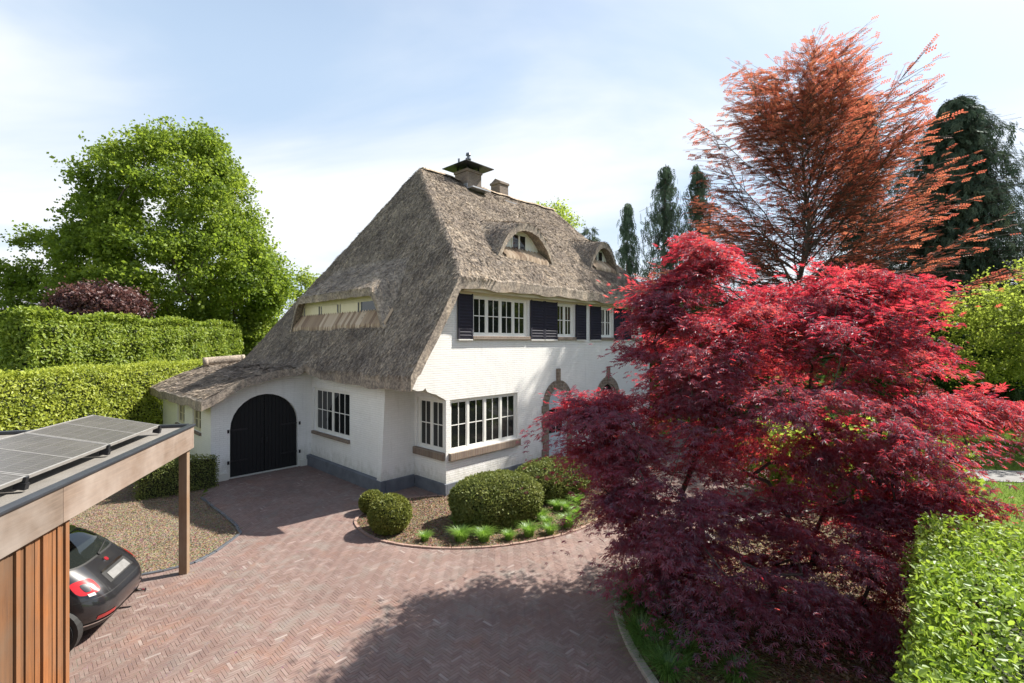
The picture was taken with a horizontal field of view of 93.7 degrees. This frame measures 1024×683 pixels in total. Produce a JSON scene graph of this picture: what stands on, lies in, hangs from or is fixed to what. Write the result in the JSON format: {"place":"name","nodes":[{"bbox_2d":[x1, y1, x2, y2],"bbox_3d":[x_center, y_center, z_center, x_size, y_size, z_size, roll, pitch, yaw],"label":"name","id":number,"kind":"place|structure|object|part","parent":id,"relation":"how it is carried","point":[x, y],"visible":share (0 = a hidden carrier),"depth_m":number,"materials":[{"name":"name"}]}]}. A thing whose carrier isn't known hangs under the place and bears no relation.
{"place":"outdoors","nodes":[
{"label":"outdoors","id":0,"kind":"place"},
{"bbox_2d":[69,481,238,572],"bbox_3d":[-10.193,4.394,14.600,8.013,0.001,14.800,0,0,0],"label":"gravel bed","id":1,"kind":"object","parent":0,"point":[98,524],"visible":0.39,"depth_m":11.40,"materials":[{"name":"beige gravel"}]},
{"bbox_2d":[131,453,219,499],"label":"hedge","id":2,"kind":"object","parent":1,"relation":"on","point":[162,481],"visible":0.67,"depth_m":13.71,"materials":[{"name":"green plant"}]},
{"bbox_2d":[69,435,846,682],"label":"driveway","id":3,"kind":"structure","parent":0,"point":[315,519],"depth_m":7.91,"materials":[{"name":"red brick"}]},
{"bbox_2d":[69,525,145,651],"bbox_3d":[-7.746,3.676,7.127,3.570,1.533,1.749,0,0,-16],"label":"parked car","id":4,"kind":"object","parent":3,"relation":"on","point":[105,576],"visible":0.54,"depth_m":7.21,"materials":[{"name":"black paint"}]},
{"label":"rear window","id":5,"kind":"part","parent":4,"relation":"part of","materials":[{"name":"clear glass"}]},
{"bbox_2d":[69,434,862,682],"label":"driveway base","id":6,"kind":"object","parent":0,"point":[763,511],"visible":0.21,"depth_m":7.60,"materials":[{"name":"brown brick"}]},
{"bbox_2d":[357,487,604,547],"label":"flower bed","id":7,"kind":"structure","parent":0,"point":[420,516],"depth_m":11.26,"materials":[{"name":"brown soil"}]},
{"bbox_2d":[358,489,382,513],"bbox_3d":[-3.618,4.125,12.388,0.725,0.620,0.724,0,0,0],"label":"box ball","id":8,"kind":"object","parent":7,"relation":"on","point":[367,498],"visible":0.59,"depth_m":12.19,"materials":[{"name":"green plant"}]},
{"bbox_2d":[366,492,412,535],"bbox_3d":[-2.828,3.981,11.148,1.065,0.914,1.076,0,0,0],"label":"box ball","id":9,"kind":"object","parent":7,"relation":"on","point":[390,513],"visible":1,"depth_m":10.83,"materials":[{"name":"green plant"}]},
{"bbox_2d":[418,530,434,541],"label":"grass tuft","id":10,"kind":"object","parent":7,"relation":"on","point":[423,536],"visible":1,"depth_m":10.56,"materials":[{"name":"green plant"}]},
{"bbox_2d":[444,512,459,525],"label":"grass tuft","id":11,"kind":"object","parent":7,"relation":"on","point":[453,521],"visible":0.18,"depth_m":11.36,"materials":[{"name":"green plant"}]},
{"bbox_2d":[447,520,475,542],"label":"grass tuft","id":12,"kind":"object","parent":7,"relation":"on","point":[461,534],"visible":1,"depth_m":10.54,"materials":[{"name":"green plant"}]},
{"bbox_2d":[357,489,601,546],"bbox_3d":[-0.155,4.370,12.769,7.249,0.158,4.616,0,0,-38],"label":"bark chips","id":13,"kind":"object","parent":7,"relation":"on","point":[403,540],"visible":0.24,"depth_m":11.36,"materials":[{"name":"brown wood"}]},
{"bbox_2d":[470,524,499,542],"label":"grass tuft","id":14,"kind":"object","parent":7,"relation":"on","point":[484,532],"visible":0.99,"depth_m":10.53,"materials":[{"name":"green plant"}]},
{"bbox_2d":[447,469,544,529],"bbox_3d":[-0.373,3.832,11.845,2.412,1.252,1.742,0,0,-26],"label":"yew bush","id":15,"kind":"object","parent":7,"relation":"on","point":[494,498],"visible":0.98,"depth_m":11.25,"materials":[{"name":"green plant"}]},
{"bbox_2d":[498,528,519,540],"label":"grass tuft","id":16,"kind":"object","parent":7,"relation":"on","point":[508,534],"visible":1,"depth_m":10.61,"materials":[{"name":"green plant"}]},
{"bbox_2d":[517,519,541,536],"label":"grass tuft","id":17,"kind":"object","parent":7,"relation":"on","point":[529,530],"visible":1,"depth_m":10.81,"materials":[{"name":"green plant"}]},
{"bbox_2d":[535,507,549,520],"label":"grass tuft","id":18,"kind":"object","parent":7,"relation":"on","point":[544,513],"visible":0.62,"depth_m":11.78,"materials":[{"name":"green plant"}]},
{"bbox_2d":[537,513,556,524],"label":"grass tuft","id":19,"kind":"object","parent":7,"relation":"on","point":[546,519],"visible":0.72,"depth_m":11.45,"materials":[{"name":"green plant"}]},
{"bbox_2d":[538,520,559,534],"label":"grass tuft","id":20,"kind":"object","parent":7,"relation":"on","point":[549,529],"visible":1,"depth_m":10.93,"materials":[{"name":"green plant"}]},
{"bbox_2d":[515,455,592,502],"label":"yew bush","id":21,"kind":"object","parent":7,"relation":"on","point":[557,490],"visible":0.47,"depth_m":13.13,"materials":[{"name":"green plant"}]},
{"bbox_2d":[547,498,566,510],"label":"grass tuft","id":22,"kind":"object","parent":7,"relation":"on","point":[556,506],"visible":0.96,"depth_m":12.49,"materials":[{"name":"green plant"}]},
{"bbox_2d":[555,509,581,527],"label":"grass tuft","id":23,"kind":"object","parent":7,"relation":"on","point":[567,517],"visible":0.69,"depth_m":11.36,"materials":[{"name":"green plant"}]},
{"bbox_2d":[559,499,577,512],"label":"grass tuft","id":24,"kind":"object","parent":7,"relation":"on","point":[564,506],"visible":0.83,"depth_m":12.35,"materials":[{"name":"green plant"}]},
{"bbox_2d":[566,494,583,505],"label":"grass tuft","id":25,"kind":"object","parent":7,"relation":"on","point":[578,498],"visible":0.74,"depth_m":12.86,"materials":[{"name":"green plant"}]},
{"bbox_2d":[566,504,586,517],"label":"grass tuft","id":26,"kind":"object","parent":7,"relation":"on","point":[577,509],"visible":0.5,"depth_m":12.01,"materials":[{"name":"green plant"}]},
{"bbox_2d":[0,0,1023,340],"label":"sky","id":27,"kind":"structure","parent":0,"point":[331,107],"materials":[{"name":"blue"}]},
{"bbox_2d":[202,370,1023,526],"bbox_3d":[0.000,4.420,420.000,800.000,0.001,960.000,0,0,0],"label":"ground","id":28,"kind":"structure","parent":0,"point":[993,495],"depth_m":16.84,"materials":[{"name":"green plant"}]},
{"bbox_2d":[0,220,86,339],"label":"leaning tree","id":29,"kind":"object","parent":28,"relation":"on","point":[18,283],"visible":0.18,"depth_m":30.80,"materials":[{"name":"green plant"}]},
{"bbox_2d":[0,423,195,682],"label":"carport","id":30,"kind":"object","parent":28,"relation":"on","point":[41,512],"visible":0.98,"depth_m":5.33,"materials":[{"name":"brown wood"}]},
{"bbox_2d":[0,473,29,490],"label":"solar panel","id":31,"kind":"object","parent":30,"relation":"on","point":[20,482],"visible":1,"depth_m":5.18,"materials":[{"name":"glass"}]},
{"bbox_2d":[0,433,110,477],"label":"solar panel","id":32,"kind":"object","parent":30,"relation":"on","point":[29,454],"visible":0.95,"depth_m":6.09,"materials":[{"name":"glass"}]},
{"bbox_2d":[25,415,161,445],"bbox_3d":[-6.501,1.549,7.562,1.065,0.372,1.650,13,-3,-15],"label":"solar panel","id":33,"kind":"object","parent":30,"relation":"on","point":[103,430],"visible":0.91,"depth_m":7.47,"materials":[{"name":"glass"}]},
{"bbox_2d":[39,276,159,320],"bbox_3d":[-22.275,0.428,26.016,5.451,7.944,3.819,0,0,0],"label":"plum shrub","id":34,"kind":"object","parent":28,"relation":"on","point":[80,298],"visible":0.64,"depth_m":25.19,"materials":[{"name":"purple plant"}]},
{"bbox_2d":[0,357,203,430],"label":"hedge","id":35,"kind":"object","parent":28,"relation":"on","point":[35,399],"visible":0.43,"depth_m":16.33,"materials":[{"name":"green plant"}]},
{"bbox_2d":[0,305,243,372],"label":"hedge","id":36,"kind":"object","parent":28,"relation":"on","point":[47,339],"visible":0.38,"depth_m":20.30,"materials":[{"name":"green plant"}]},
{"bbox_2d":[26,114,305,342],"bbox_3d":[-22.913,-5.355,32.786,14.866,19.510,14.600,0,0,-37],"label":"oak tree","id":37,"kind":"object","parent":28,"relation":"on","point":[104,233],"visible":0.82,"depth_m":29.48,"materials":[{"name":"green plant"}]},
{"bbox_2d":[142,497,241,575],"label":"kerb","id":38,"kind":"structure","parent":28,"relation":"on","point":[231,521],"depth_m":10.29,"materials":[{"name":"grey concrete"}]},
{"bbox_2d":[235,306,279,355],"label":"garden shrub","id":39,"kind":"object","parent":28,"relation":"on","point":[257,334],"visible":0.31,"depth_m":31.96,"materials":[{"name":"green plant"}]},
{"bbox_2d":[287,265,320,309],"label":"young birch","id":40,"kind":"object","parent":28,"relation":"on","point":[302,278],"visible":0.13,"depth_m":51.19,"materials":[{"name":"green plant"}]},
{"bbox_2d":[149,152,649,495],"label":"thatched house","id":41,"kind":"structure","parent":28,"relation":"on","point":[434,331],"depth_m":16.03,"materials":[{"name":"white paint"}]},
{"bbox_2d":[175,405,183,423],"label":"window","id":42,"kind":"structure","parent":41,"relation":"in","point":[181,408],"depth_m":17.62,"materials":[{"name":"beige paint"}]},
{"bbox_2d":[194,410,200,435],"bbox_3d":[-10.501,2.645,16.025,1.080,0.850,0.180,0,0,43],"label":"window","id":43,"kind":"structure","parent":41,"relation":"in","point":[197,414],"depth_m":16.02,"materials":[{"name":"beige paint"}]},
{"bbox_2d":[227,394,263,476],"bbox_3d":[-8.734,3.065,15.751,0.190,2.610,1.146,0,0,43],"label":"garage door","id":44,"kind":"structure","parent":41,"relation":"in","point":[247,423],"depth_m":15.85,"materials":[{"name":"black paint"}]},
{"bbox_2d":[264,394,300,470],"bbox_3d":[-7.933,3.065,16.607,0.190,2.610,1.154,0,0,43],"label":"garage door","id":45,"kind":"structure","parent":41,"relation":"in","point":[280,422],"depth_m":16.55,"materials":[{"name":"black paint"}]},
{"bbox_2d":[311,387,349,443],"bbox_3d":[-6.108,2.440,16.236,2.620,1.640,0.220,0,0,43],"label":"window","id":46,"kind":"structure","parent":41,"relation":"in","point":[332,406],"depth_m":16.25,"materials":[{"name":"white paint"}]},
{"bbox_2d":[413,397,444,460],"bbox_3d":[-2.424,2.540,14.199,1.440,1.720,0.230,0,0,43],"label":"window","id":47,"kind":"structure","parent":41,"relation":"in","point":[430,410],"depth_m":14.22,"materials":[{"name":"white paint"}]},
{"bbox_2d":[448,393,520,460],"bbox_3d":[-0.807,2.550,14.837,0.230,1.740,2.990,0,0,43],"label":"window","id":48,"kind":"structure","parent":41,"relation":"in","point":[483,420],"depth_m":14.78,"materials":[{"name":"white paint"}]},
{"bbox_2d":[473,295,530,339],"bbox_3d":[-0.338,-0.730,15.344,0.220,1.340,2.610,0,0,43],"label":"window","id":49,"kind":"structure","parent":41,"relation":"in","point":[494,318],"depth_m":15.32,"materials":[{"name":"white paint"}]},
{"bbox_2d":[549,389,564,456],"bbox_3d":[1.571,3.000,17.522,0.065,2.600,1.100,0,0,43],"label":"door","id":50,"kind":"structure","parent":41,"relation":"in","point":[555,398],"depth_m":17.47,"materials":[{"name":"blue paint"}]},
{"bbox_2d":[558,303,575,339],"bbox_3d":[1.977,-0.730,17.813,0.220,1.340,1.120,0,0,43],"label":"window","id":51,"kind":"structure","parent":41,"relation":"in","point":[564,310],"depth_m":17.85,"materials":[{"name":"white paint"}]},
{"bbox_2d":[601,384,612,431],"bbox_3d":[3.881,3.025,19.989,0.062,2.550,1.200,0,0,43],"label":"door","id":52,"kind":"structure","parent":41,"relation":"in","point":[607,386],"depth_m":20.08,"materials":[{"name":"black paint"}]},
{"bbox_2d":[601,307,614,339],"bbox_3d":[3.899,-0.730,19.863,0.220,1.340,1.020,0,0,43],"label":"window","id":53,"kind":"structure","parent":41,"relation":"in","point":[605,315],"depth_m":19.90,"materials":[{"name":"white paint"}]},
{"bbox_2d":[631,310,642,339],"bbox_3d":[5.561,-0.730,21.636,0.220,1.340,1.020,0,0,43],"label":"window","id":54,"kind":"structure","parent":41,"relation":"in","point":[635,338],"depth_m":21.59,"materials":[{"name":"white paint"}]},
{"bbox_2d":[354,495,598,549],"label":"kerb","id":55,"kind":"structure","parent":28,"relation":"on","point":[359,528],"depth_m":10.48,"materials":[{"name":"grey concrete"}]},
{"bbox_2d":[536,198,585,229],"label":"robinia tree","id":56,"kind":"object","parent":28,"relation":"on","point":[562,209],"visible":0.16,"depth_m":50.81,"materials":[{"name":"green plant"}]},
{"bbox_2d":[580,227,600,240],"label":"spruce tree","id":57,"kind":"object","parent":28,"relation":"on","point":[585,232],"visible":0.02,"depth_m":45.65,"materials":[{"name":"green plant"}]},
{"bbox_2d":[615,203,651,402],"bbox_3d":[7.333,-1.673,30.011,4.182,13.996,4.215,0,0,0],"label":"weeping cypress","id":58,"kind":"object","parent":28,"relation":"on","point":[631,266],"visible":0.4,"depth_m":29.69,"materials":[{"name":"green plant"}]},
{"bbox_2d":[629,164,703,406],"bbox_3d":[9.541,-2.622,30.302,6.925,16.938,7.120,0,0,0],"label":"weeping cypress","id":59,"kind":"object","parent":28,"relation":"on","point":[664,188],"visible":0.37,"depth_m":29.68,"materials":[{"name":"green plant"}]},
{"bbox_2d":[659,164,741,357],"bbox_3d":[12.385,-2.872,31.307,6.394,17.225,6.077,0,0,0],"label":"weeping cypress","id":60,"kind":"object","parent":28,"relation":"on","point":[700,191],"visible":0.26,"depth_m":30.77,"materials":[{"name":"green plant"}]},
{"bbox_2d":[649,298,789,429],"bbox_3d":[10.338,1.261,24.987,8.408,7.442,5.377,0,0,0],"label":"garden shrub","id":61,"kind":"object","parent":28,"relation":"on","point":[701,345],"visible":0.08,"depth_m":24.12,"materials":[{"name":"green plant"}]},
{"bbox_2d":[614,509,828,682],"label":"kerb","id":62,"kind":"structure","parent":28,"relation":"on","point":[651,678],"depth_m":6.73,"materials":[{"name":"concrete"}]},
{"bbox_2d":[726,413,867,505],"bbox_3d":[8.651,3.360,13.969,4.574,2.890,3.511,0,0,-27],"label":"garden shrub","id":63,"kind":"object","parent":28,"relation":"on","point":[774,476],"visible":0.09,"depth_m":13.34,"materials":[{"name":"green plant"}]},
{"bbox_2d":[734,370,866,431],"bbox_3d":[10.941,2.835,18.494,4.644,3.779,3.860,0,0,0],"label":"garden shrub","id":64,"kind":"object","parent":28,"relation":"on","point":[805,388],"visible":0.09,"depth_m":18.05,"materials":[{"name":"green plant"}]},
{"bbox_2d":[633,15,1023,372],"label":"copper beech","id":65,"kind":"object","parent":28,"relation":"on","point":[815,114],"visible":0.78,"depth_m":23.20,"materials":[{"name":"orange plant"}]},
{"bbox_2d":[815,95,923,357],"bbox_3d":[22.530,-5.236,30.868,8.156,21.124,8.042,0,0,0],"label":"dark cypress","id":66,"kind":"object","parent":28,"relation":"on","point":[853,238],"visible":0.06,"depth_m":30.33,"materials":[{"name":"green plant"}]},
{"bbox_2d":[794,344,951,432],"bbox_3d":[16.339,2.374,21.445,6.822,4.747,5.181,0,0,0],"label":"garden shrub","id":67,"kind":"object","parent":28,"relation":"on","point":[878,380],"visible":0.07,"depth_m":20.39,"materials":[{"name":"green plant"}]},
{"bbox_2d":[786,306,1023,420],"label":"garden shrub","id":68,"kind":"object","parent":28,"relation":"on","point":[941,384],"visible":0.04,"depth_m":25.18,"materials":[{"name":"green plant"}]},
{"bbox_2d":[847,414,999,504],"bbox_3d":[10.762,3.361,13.257,3.631,2.851,3.318,0,0,0],"label":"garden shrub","id":69,"kind":"object","parent":28,"relation":"on","point":[981,480],"visible":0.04,"depth_m":12.40,"materials":[{"name":"green plant"}]},
{"bbox_2d":[871,94,1023,423],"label":"dark cypress","id":70,"kind":"object","parent":28,"relation":"on","point":[974,127],"visible":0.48,"depth_m":28.70,"materials":[{"name":"green plant"}]},
{"bbox_2d":[925,257,1023,393],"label":"garden tree","id":71,"kind":"object","parent":28,"relation":"on","point":[1007,329],"visible":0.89,"depth_m":20.96,"materials":[{"name":"green plant"}]},
{"bbox_2d":[938,428,1023,524],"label":"lawn grass","id":72,"kind":"structure","parent":28,"relation":"on","point":[996,462],"depth_m":17.44,"materials":[{"name":"green plant"}]},
{"bbox_2d":[621,512,1023,682],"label":"maple bed soil","id":73,"kind":"structure","parent":0,"point":[783,668],"depth_m":6.75,"materials":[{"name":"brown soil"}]},
{"bbox_2d":[589,570,672,613],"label":"leafy clump","id":74,"kind":"object","parent":73,"relation":"on","point":[628,598],"visible":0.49,"depth_m":7.78,"materials":[{"name":"green plant"}]},
{"bbox_2d":[592,556,678,601],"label":"leafy clump","id":75,"kind":"object","parent":73,"relation":"on","point":[627,575],"visible":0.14,"depth_m":8.26,"materials":[{"name":"plant"}]},
{"bbox_2d":[595,598,676,649],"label":"leafy clump","id":76,"kind":"object","parent":73,"relation":"on","point":[631,623],"visible":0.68,"depth_m":7.08,"materials":[{"name":"green plant"}]},
{"bbox_2d":[607,572,689,619],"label":"leafy clump","id":77,"kind":"object","parent":73,"relation":"on","point":[647,609],"visible":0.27,"depth_m":7.60,"materials":[{"name":"green plant"}]},
{"bbox_2d":[613,615,694,659],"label":"leafy clump","id":78,"kind":"object","parent":73,"relation":"on","point":[653,643],"visible":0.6,"depth_m":6.71,"materials":[{"name":"green plant"}]},
{"bbox_2d":[623,629,715,682],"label":"leafy clump","id":79,"kind":"object","parent":73,"relation":"on","point":[664,670],"visible":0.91,"depth_m":6.23,"materials":[{"name":"green plant"}]},
{"bbox_2d":[631,610,729,675],"bbox_3d":[2.287,4.206,6.599,1.430,0.368,1.447,0,0,28],"label":"leafy clump","id":80,"kind":"object","parent":73,"relation":"on","point":[688,649],"visible":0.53,"depth_m":6.58,"materials":[{"name":"green plant"}]},
{"bbox_2d":[693,632,792,682],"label":"leafy clump","id":81,"kind":"object","parent":73,"relation":"on","point":[733,677],"visible":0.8,"depth_m":6.16,"materials":[{"name":"green plant"}]},
{"bbox_2d":[516,231,1023,682],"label":"japanese maple","id":82,"kind":"object","parent":73,"relation":"on","point":[872,305],"visible":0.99,"depth_m":7.52,"materials":[{"name":"red plant"}]},
{"bbox_2d":[889,510,1023,682],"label":"hedge","id":83,"kind":"object","parent":73,"relation":"on","point":[934,654],"visible":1,"depth_m":4.60,"materials":[{"name":"green plant"}]},
{"bbox_2d":[761,462,1023,481],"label":"path","id":84,"kind":"structure","parent":0,"point":[1003,475],"depth_m":15.75,"materials":[{"name":"grey concrete"}]}
]}

